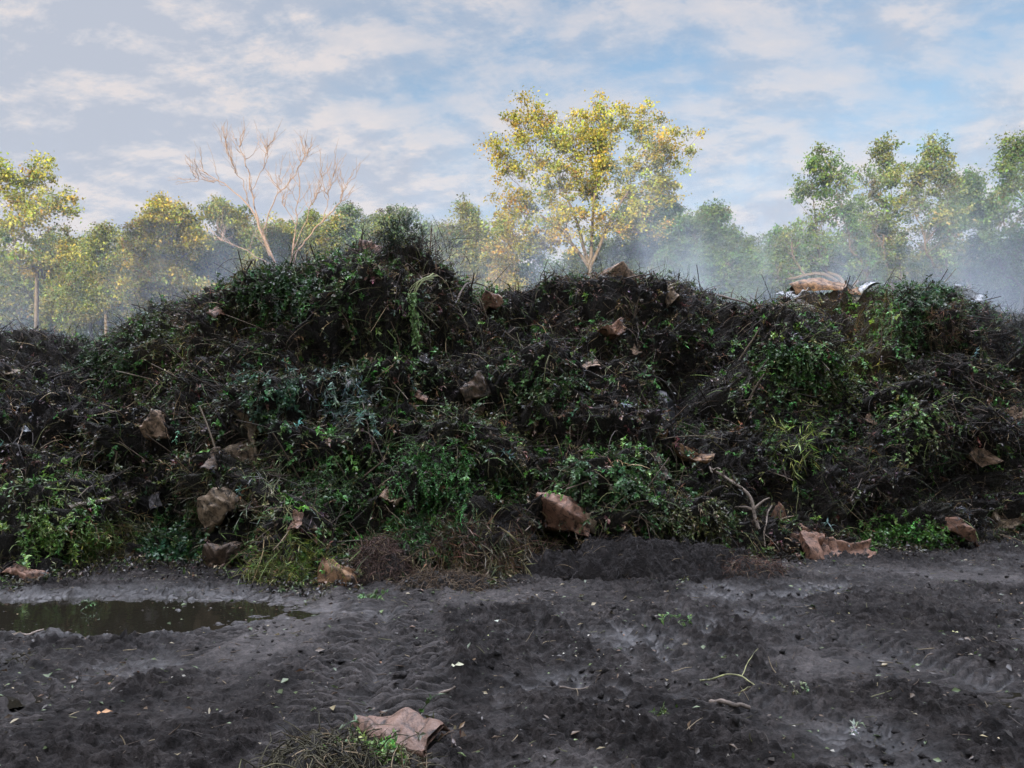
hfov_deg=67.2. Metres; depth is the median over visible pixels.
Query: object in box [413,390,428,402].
paper scrap
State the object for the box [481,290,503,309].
paper bag
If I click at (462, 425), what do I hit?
leaf litter
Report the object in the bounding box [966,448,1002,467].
paper bag
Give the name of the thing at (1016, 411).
paper bag
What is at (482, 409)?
paper bag
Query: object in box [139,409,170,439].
paper bag
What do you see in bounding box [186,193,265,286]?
leafy tree
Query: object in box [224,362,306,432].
leafy clump
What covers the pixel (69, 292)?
leafy tree
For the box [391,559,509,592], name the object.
peat clump
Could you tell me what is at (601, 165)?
poplar tree
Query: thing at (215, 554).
paper bag
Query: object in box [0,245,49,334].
leafy tree
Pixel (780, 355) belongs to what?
leafy clump
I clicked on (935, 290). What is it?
leafy clump
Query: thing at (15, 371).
paper scrap
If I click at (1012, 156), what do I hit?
leafy tree
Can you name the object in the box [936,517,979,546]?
paper bag
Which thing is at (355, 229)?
shrub
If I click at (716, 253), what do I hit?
leafy tree
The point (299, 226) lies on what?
shrub
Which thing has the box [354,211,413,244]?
shrub
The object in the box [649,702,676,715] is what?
sprig
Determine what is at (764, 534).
branch
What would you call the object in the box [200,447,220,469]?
paper scrap
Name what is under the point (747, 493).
branch
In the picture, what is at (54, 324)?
leafy tree
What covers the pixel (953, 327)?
leafy clump
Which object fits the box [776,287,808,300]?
plastic film
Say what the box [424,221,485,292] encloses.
shrub
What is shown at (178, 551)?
leafy clump
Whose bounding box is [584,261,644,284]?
paper bag
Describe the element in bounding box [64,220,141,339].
leafy tree
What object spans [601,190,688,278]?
leafy tree
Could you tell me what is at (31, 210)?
poplar tree
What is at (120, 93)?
sky
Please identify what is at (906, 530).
leafy clump
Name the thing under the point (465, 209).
leafy tree
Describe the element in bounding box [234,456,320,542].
leafy clump
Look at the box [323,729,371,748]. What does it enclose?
weed
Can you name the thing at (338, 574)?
paper bag
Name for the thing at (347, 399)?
leafy clump
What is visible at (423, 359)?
paper scrap
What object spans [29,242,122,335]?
shrub
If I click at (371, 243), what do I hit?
paper bag
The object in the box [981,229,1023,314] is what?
shrub
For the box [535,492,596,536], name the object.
paper bag
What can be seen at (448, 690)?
twig
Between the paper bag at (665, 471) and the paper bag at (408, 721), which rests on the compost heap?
the paper bag at (665, 471)
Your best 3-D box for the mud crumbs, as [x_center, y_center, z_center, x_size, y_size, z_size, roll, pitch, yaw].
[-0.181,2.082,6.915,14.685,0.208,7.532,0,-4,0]
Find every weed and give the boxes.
[82,598,97,609]
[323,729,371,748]
[357,726,408,764]
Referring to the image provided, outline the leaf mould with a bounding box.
[699,543,799,578]
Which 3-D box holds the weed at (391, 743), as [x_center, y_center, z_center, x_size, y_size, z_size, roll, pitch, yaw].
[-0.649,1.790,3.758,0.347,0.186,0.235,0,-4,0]
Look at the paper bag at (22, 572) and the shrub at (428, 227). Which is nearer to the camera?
the paper bag at (22, 572)
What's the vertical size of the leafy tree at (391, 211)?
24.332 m
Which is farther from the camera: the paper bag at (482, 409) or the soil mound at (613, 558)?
the paper bag at (482, 409)
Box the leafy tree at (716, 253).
[642,191,768,302]
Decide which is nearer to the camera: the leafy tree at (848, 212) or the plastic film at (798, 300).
the plastic film at (798, 300)
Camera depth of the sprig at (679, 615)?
6.62 m
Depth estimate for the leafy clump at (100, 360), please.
13.81 m
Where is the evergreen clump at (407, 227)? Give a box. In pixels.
[354,210,469,271]
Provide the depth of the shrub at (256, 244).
58.55 m
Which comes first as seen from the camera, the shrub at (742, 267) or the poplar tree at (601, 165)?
the poplar tree at (601, 165)
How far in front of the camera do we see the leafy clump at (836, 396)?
12.81 m
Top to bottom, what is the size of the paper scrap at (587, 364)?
0.234 m
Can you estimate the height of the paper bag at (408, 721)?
0.201 m
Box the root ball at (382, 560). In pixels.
[342,527,417,585]
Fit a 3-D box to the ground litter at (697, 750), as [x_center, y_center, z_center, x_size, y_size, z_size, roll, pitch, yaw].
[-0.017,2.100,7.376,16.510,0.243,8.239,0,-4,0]
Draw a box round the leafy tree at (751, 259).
[723,246,785,306]
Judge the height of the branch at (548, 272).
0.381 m
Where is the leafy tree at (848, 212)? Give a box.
[746,141,897,288]
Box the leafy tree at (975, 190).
[923,163,1011,299]
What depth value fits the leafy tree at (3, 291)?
43.44 m
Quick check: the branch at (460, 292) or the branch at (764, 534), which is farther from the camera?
the branch at (460, 292)
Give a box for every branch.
[69,492,158,509]
[87,490,134,501]
[163,499,196,521]
[240,252,258,290]
[362,398,373,452]
[454,278,487,303]
[539,259,554,279]
[708,466,769,528]
[716,288,758,308]
[763,505,778,548]
[843,478,864,519]
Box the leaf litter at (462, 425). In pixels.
[0,237,1023,764]
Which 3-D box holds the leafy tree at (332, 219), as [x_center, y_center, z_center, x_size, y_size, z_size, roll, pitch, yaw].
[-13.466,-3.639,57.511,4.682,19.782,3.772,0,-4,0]
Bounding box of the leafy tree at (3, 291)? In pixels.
[0,242,17,307]
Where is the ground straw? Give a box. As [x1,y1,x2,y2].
[2,550,1023,767]
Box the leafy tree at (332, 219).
[310,211,350,252]
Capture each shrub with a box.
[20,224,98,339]
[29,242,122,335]
[108,230,157,324]
[223,220,296,274]
[228,219,287,278]
[284,211,322,245]
[284,218,350,266]
[335,209,376,247]
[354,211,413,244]
[402,215,448,256]
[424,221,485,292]
[458,220,524,291]
[476,235,574,291]
[559,230,624,279]
[718,228,770,305]
[736,222,829,308]
[809,225,881,292]
[817,210,930,294]
[912,238,996,303]
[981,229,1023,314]
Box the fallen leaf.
[97,709,111,713]
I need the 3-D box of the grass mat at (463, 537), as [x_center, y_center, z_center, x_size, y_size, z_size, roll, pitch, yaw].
[-0.578,1.991,9.243,1.850,1.259,1.498,-1,-4,14]
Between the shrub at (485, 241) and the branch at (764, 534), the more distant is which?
the shrub at (485, 241)
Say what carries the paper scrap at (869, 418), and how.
on the compost heap
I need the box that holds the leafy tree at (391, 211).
[359,203,440,236]
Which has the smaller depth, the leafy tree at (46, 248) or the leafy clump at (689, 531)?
the leafy clump at (689, 531)
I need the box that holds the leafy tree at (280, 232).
[251,211,307,268]
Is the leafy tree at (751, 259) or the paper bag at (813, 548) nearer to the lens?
the paper bag at (813, 548)
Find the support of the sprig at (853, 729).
on the ground
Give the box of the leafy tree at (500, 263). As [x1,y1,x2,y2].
[469,210,530,292]
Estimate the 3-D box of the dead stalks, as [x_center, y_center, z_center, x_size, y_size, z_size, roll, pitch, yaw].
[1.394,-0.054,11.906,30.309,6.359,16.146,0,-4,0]
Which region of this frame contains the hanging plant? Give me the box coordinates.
[402,273,436,351]
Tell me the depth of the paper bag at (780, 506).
10.89 m
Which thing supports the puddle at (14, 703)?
on the ground
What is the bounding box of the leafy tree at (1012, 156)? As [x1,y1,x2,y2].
[966,125,1023,313]
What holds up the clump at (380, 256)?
on the compost heap
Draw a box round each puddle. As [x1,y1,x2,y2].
[0,596,325,636]
[0,651,54,662]
[0,689,67,708]
[984,692,1023,708]
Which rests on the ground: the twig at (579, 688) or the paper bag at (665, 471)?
the twig at (579, 688)
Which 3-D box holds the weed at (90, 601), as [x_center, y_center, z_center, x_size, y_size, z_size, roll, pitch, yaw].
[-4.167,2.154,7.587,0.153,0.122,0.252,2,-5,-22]
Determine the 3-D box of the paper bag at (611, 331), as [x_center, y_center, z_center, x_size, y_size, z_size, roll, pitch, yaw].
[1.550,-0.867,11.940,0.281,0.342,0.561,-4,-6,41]
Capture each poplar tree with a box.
[0,143,86,330]
[473,85,708,276]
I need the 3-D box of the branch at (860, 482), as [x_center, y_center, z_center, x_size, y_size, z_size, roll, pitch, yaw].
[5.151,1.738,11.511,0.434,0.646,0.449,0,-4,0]
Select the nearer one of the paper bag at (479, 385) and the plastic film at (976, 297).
the paper bag at (479, 385)
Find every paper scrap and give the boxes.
[4,369,22,373]
[149,491,161,509]
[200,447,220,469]
[207,307,225,317]
[287,509,303,529]
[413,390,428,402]
[419,356,429,363]
[581,359,599,373]
[630,344,643,354]
[865,413,877,424]
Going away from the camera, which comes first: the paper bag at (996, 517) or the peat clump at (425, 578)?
the peat clump at (425, 578)
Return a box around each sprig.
[357,588,387,600]
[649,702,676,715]
[658,612,692,626]
[778,681,808,694]
[849,719,864,738]
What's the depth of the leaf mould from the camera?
9.04 m
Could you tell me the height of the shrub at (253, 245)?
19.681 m
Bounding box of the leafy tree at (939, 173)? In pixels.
[878,129,983,286]
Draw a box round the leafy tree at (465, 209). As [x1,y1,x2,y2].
[432,192,492,293]
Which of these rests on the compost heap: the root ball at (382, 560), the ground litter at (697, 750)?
the root ball at (382, 560)
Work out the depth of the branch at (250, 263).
12.17 m
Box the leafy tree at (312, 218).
[297,204,324,261]
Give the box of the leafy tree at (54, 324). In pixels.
[15,273,78,338]
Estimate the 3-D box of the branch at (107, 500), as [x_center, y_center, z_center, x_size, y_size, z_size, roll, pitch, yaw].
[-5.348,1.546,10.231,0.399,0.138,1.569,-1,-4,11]
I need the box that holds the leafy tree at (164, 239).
[107,191,217,310]
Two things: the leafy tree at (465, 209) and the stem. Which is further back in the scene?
the leafy tree at (465, 209)
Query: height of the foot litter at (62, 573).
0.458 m
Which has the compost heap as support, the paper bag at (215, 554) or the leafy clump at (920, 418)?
the leafy clump at (920, 418)
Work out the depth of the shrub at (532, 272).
56.32 m
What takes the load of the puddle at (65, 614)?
on the ground
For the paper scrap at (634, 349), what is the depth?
12.23 m
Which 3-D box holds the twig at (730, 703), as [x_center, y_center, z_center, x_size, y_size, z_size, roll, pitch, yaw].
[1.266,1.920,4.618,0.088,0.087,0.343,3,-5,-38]
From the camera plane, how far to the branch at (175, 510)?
10.97 m
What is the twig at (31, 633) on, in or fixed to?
on the ground
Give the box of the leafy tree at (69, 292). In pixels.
[48,229,125,339]
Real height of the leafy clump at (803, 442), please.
1.253 m
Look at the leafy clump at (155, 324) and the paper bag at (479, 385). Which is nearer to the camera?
the paper bag at (479, 385)
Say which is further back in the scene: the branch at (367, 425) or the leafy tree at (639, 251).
the leafy tree at (639, 251)
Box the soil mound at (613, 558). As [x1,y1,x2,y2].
[521,527,757,583]
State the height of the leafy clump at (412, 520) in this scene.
0.906 m
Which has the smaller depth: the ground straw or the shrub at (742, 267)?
the ground straw
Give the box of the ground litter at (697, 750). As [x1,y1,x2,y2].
[0,545,1023,767]
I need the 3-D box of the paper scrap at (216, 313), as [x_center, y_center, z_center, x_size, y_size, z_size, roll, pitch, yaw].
[-4.936,-1.143,12.763,0.314,0.314,0.247,-1,-4,16]
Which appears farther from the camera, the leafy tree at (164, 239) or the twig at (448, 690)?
the leafy tree at (164, 239)
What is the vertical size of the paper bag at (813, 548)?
0.519 m
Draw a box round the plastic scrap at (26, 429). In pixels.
[21,425,30,431]
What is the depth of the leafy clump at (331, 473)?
9.62 m
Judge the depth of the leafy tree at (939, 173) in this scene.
40.99 m
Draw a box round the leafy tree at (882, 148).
[838,130,930,289]
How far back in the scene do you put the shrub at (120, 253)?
56.86 m
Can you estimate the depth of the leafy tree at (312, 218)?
56.70 m
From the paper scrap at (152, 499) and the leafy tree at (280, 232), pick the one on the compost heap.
the paper scrap at (152, 499)
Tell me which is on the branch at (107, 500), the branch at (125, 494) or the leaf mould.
the branch at (125, 494)
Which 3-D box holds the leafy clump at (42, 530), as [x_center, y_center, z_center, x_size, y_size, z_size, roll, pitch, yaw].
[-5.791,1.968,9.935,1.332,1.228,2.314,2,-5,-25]
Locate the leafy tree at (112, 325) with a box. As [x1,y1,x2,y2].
[88,267,145,342]
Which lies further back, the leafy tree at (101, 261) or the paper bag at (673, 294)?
the leafy tree at (101, 261)
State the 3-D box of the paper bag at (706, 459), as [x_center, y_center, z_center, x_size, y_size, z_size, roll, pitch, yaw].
[2.422,0.870,10.690,0.747,0.498,0.368,0,-4,0]
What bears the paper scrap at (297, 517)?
on the compost heap
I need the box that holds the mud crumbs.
[0,553,1023,767]
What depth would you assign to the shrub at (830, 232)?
56.59 m
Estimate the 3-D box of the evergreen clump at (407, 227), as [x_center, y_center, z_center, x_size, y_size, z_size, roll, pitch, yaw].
[-1.655,-2.282,12.959,1.926,1.269,1.536,1,-4,-10]
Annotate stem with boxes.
[700,652,754,695]
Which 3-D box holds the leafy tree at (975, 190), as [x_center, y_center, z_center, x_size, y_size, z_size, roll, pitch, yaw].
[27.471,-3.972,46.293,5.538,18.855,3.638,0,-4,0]
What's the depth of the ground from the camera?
5.31 m
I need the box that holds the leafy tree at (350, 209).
[333,199,372,235]
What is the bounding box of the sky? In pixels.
[0,0,1023,334]
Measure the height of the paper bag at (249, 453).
0.815 m
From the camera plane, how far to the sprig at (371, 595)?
7.79 m
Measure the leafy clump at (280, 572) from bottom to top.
1.190 m
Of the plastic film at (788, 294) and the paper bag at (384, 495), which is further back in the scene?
the plastic film at (788, 294)
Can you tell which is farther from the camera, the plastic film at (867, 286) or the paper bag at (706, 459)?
the plastic film at (867, 286)
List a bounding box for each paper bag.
[0,563,48,580]
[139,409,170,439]
[202,541,245,567]
[220,409,260,464]
[315,559,357,587]
[351,707,449,758]
[358,239,389,254]
[379,486,402,505]
[460,371,490,403]
[462,404,485,416]
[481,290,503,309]
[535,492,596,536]
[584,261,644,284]
[597,317,625,338]
[651,452,670,483]
[660,429,715,464]
[665,284,679,307]
[769,501,826,545]
[789,277,860,294]
[799,530,876,559]
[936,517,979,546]
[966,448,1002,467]
[991,508,1023,529]
[1004,406,1023,420]
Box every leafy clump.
[0,494,119,567]
[64,504,160,574]
[66,332,134,397]
[121,505,217,563]
[125,300,193,360]
[223,254,361,324]
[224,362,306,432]
[229,511,344,591]
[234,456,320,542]
[284,438,368,521]
[310,363,381,438]
[367,438,516,534]
[379,499,478,570]
[496,357,594,429]
[550,441,671,514]
[652,493,740,544]
[740,329,844,403]
[766,408,835,491]
[778,357,873,414]
[839,504,964,552]
[865,294,928,364]
[876,277,981,312]
[876,390,940,467]
[905,301,978,355]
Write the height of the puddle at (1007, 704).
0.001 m
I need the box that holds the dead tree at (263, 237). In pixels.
[175,117,362,269]
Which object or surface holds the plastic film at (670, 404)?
on the compost heap
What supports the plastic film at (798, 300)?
on the compost heap
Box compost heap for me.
[0,244,1023,580]
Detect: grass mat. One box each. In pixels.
[377,501,543,574]
[401,515,589,579]
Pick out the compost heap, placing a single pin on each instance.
(8, 540)
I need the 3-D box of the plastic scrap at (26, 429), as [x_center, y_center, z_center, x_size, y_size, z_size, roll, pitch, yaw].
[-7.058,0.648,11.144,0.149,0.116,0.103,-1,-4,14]
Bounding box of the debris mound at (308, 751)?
[241,704,444,767]
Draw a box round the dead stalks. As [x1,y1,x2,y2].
[0,226,1023,761]
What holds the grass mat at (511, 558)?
on the ground
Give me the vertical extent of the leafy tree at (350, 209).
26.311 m
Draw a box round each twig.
[12,629,43,635]
[439,686,455,692]
[559,673,615,689]
[709,698,750,709]
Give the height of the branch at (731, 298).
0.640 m
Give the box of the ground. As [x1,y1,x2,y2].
[0,534,1023,767]
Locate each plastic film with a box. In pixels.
[657,390,675,426]
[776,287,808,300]
[794,298,813,306]
[844,280,879,302]
[952,284,984,301]
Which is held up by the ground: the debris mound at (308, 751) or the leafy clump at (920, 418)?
the debris mound at (308, 751)
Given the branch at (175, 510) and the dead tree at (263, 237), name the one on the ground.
the dead tree at (263, 237)
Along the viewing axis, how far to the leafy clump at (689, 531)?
9.72 m
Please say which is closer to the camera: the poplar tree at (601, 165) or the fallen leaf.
the fallen leaf
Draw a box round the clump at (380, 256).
[350,244,395,278]
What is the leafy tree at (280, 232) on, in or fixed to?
on the ground
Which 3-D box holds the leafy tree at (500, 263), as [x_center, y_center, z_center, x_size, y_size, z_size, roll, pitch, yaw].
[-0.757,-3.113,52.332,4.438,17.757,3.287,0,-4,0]
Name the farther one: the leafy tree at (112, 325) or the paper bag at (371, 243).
the leafy tree at (112, 325)
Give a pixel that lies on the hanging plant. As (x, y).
(412, 310)
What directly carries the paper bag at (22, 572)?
on the ground
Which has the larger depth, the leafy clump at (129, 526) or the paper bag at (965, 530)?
the paper bag at (965, 530)
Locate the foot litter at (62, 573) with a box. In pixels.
[0,527,1023,605]
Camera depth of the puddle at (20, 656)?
5.76 m

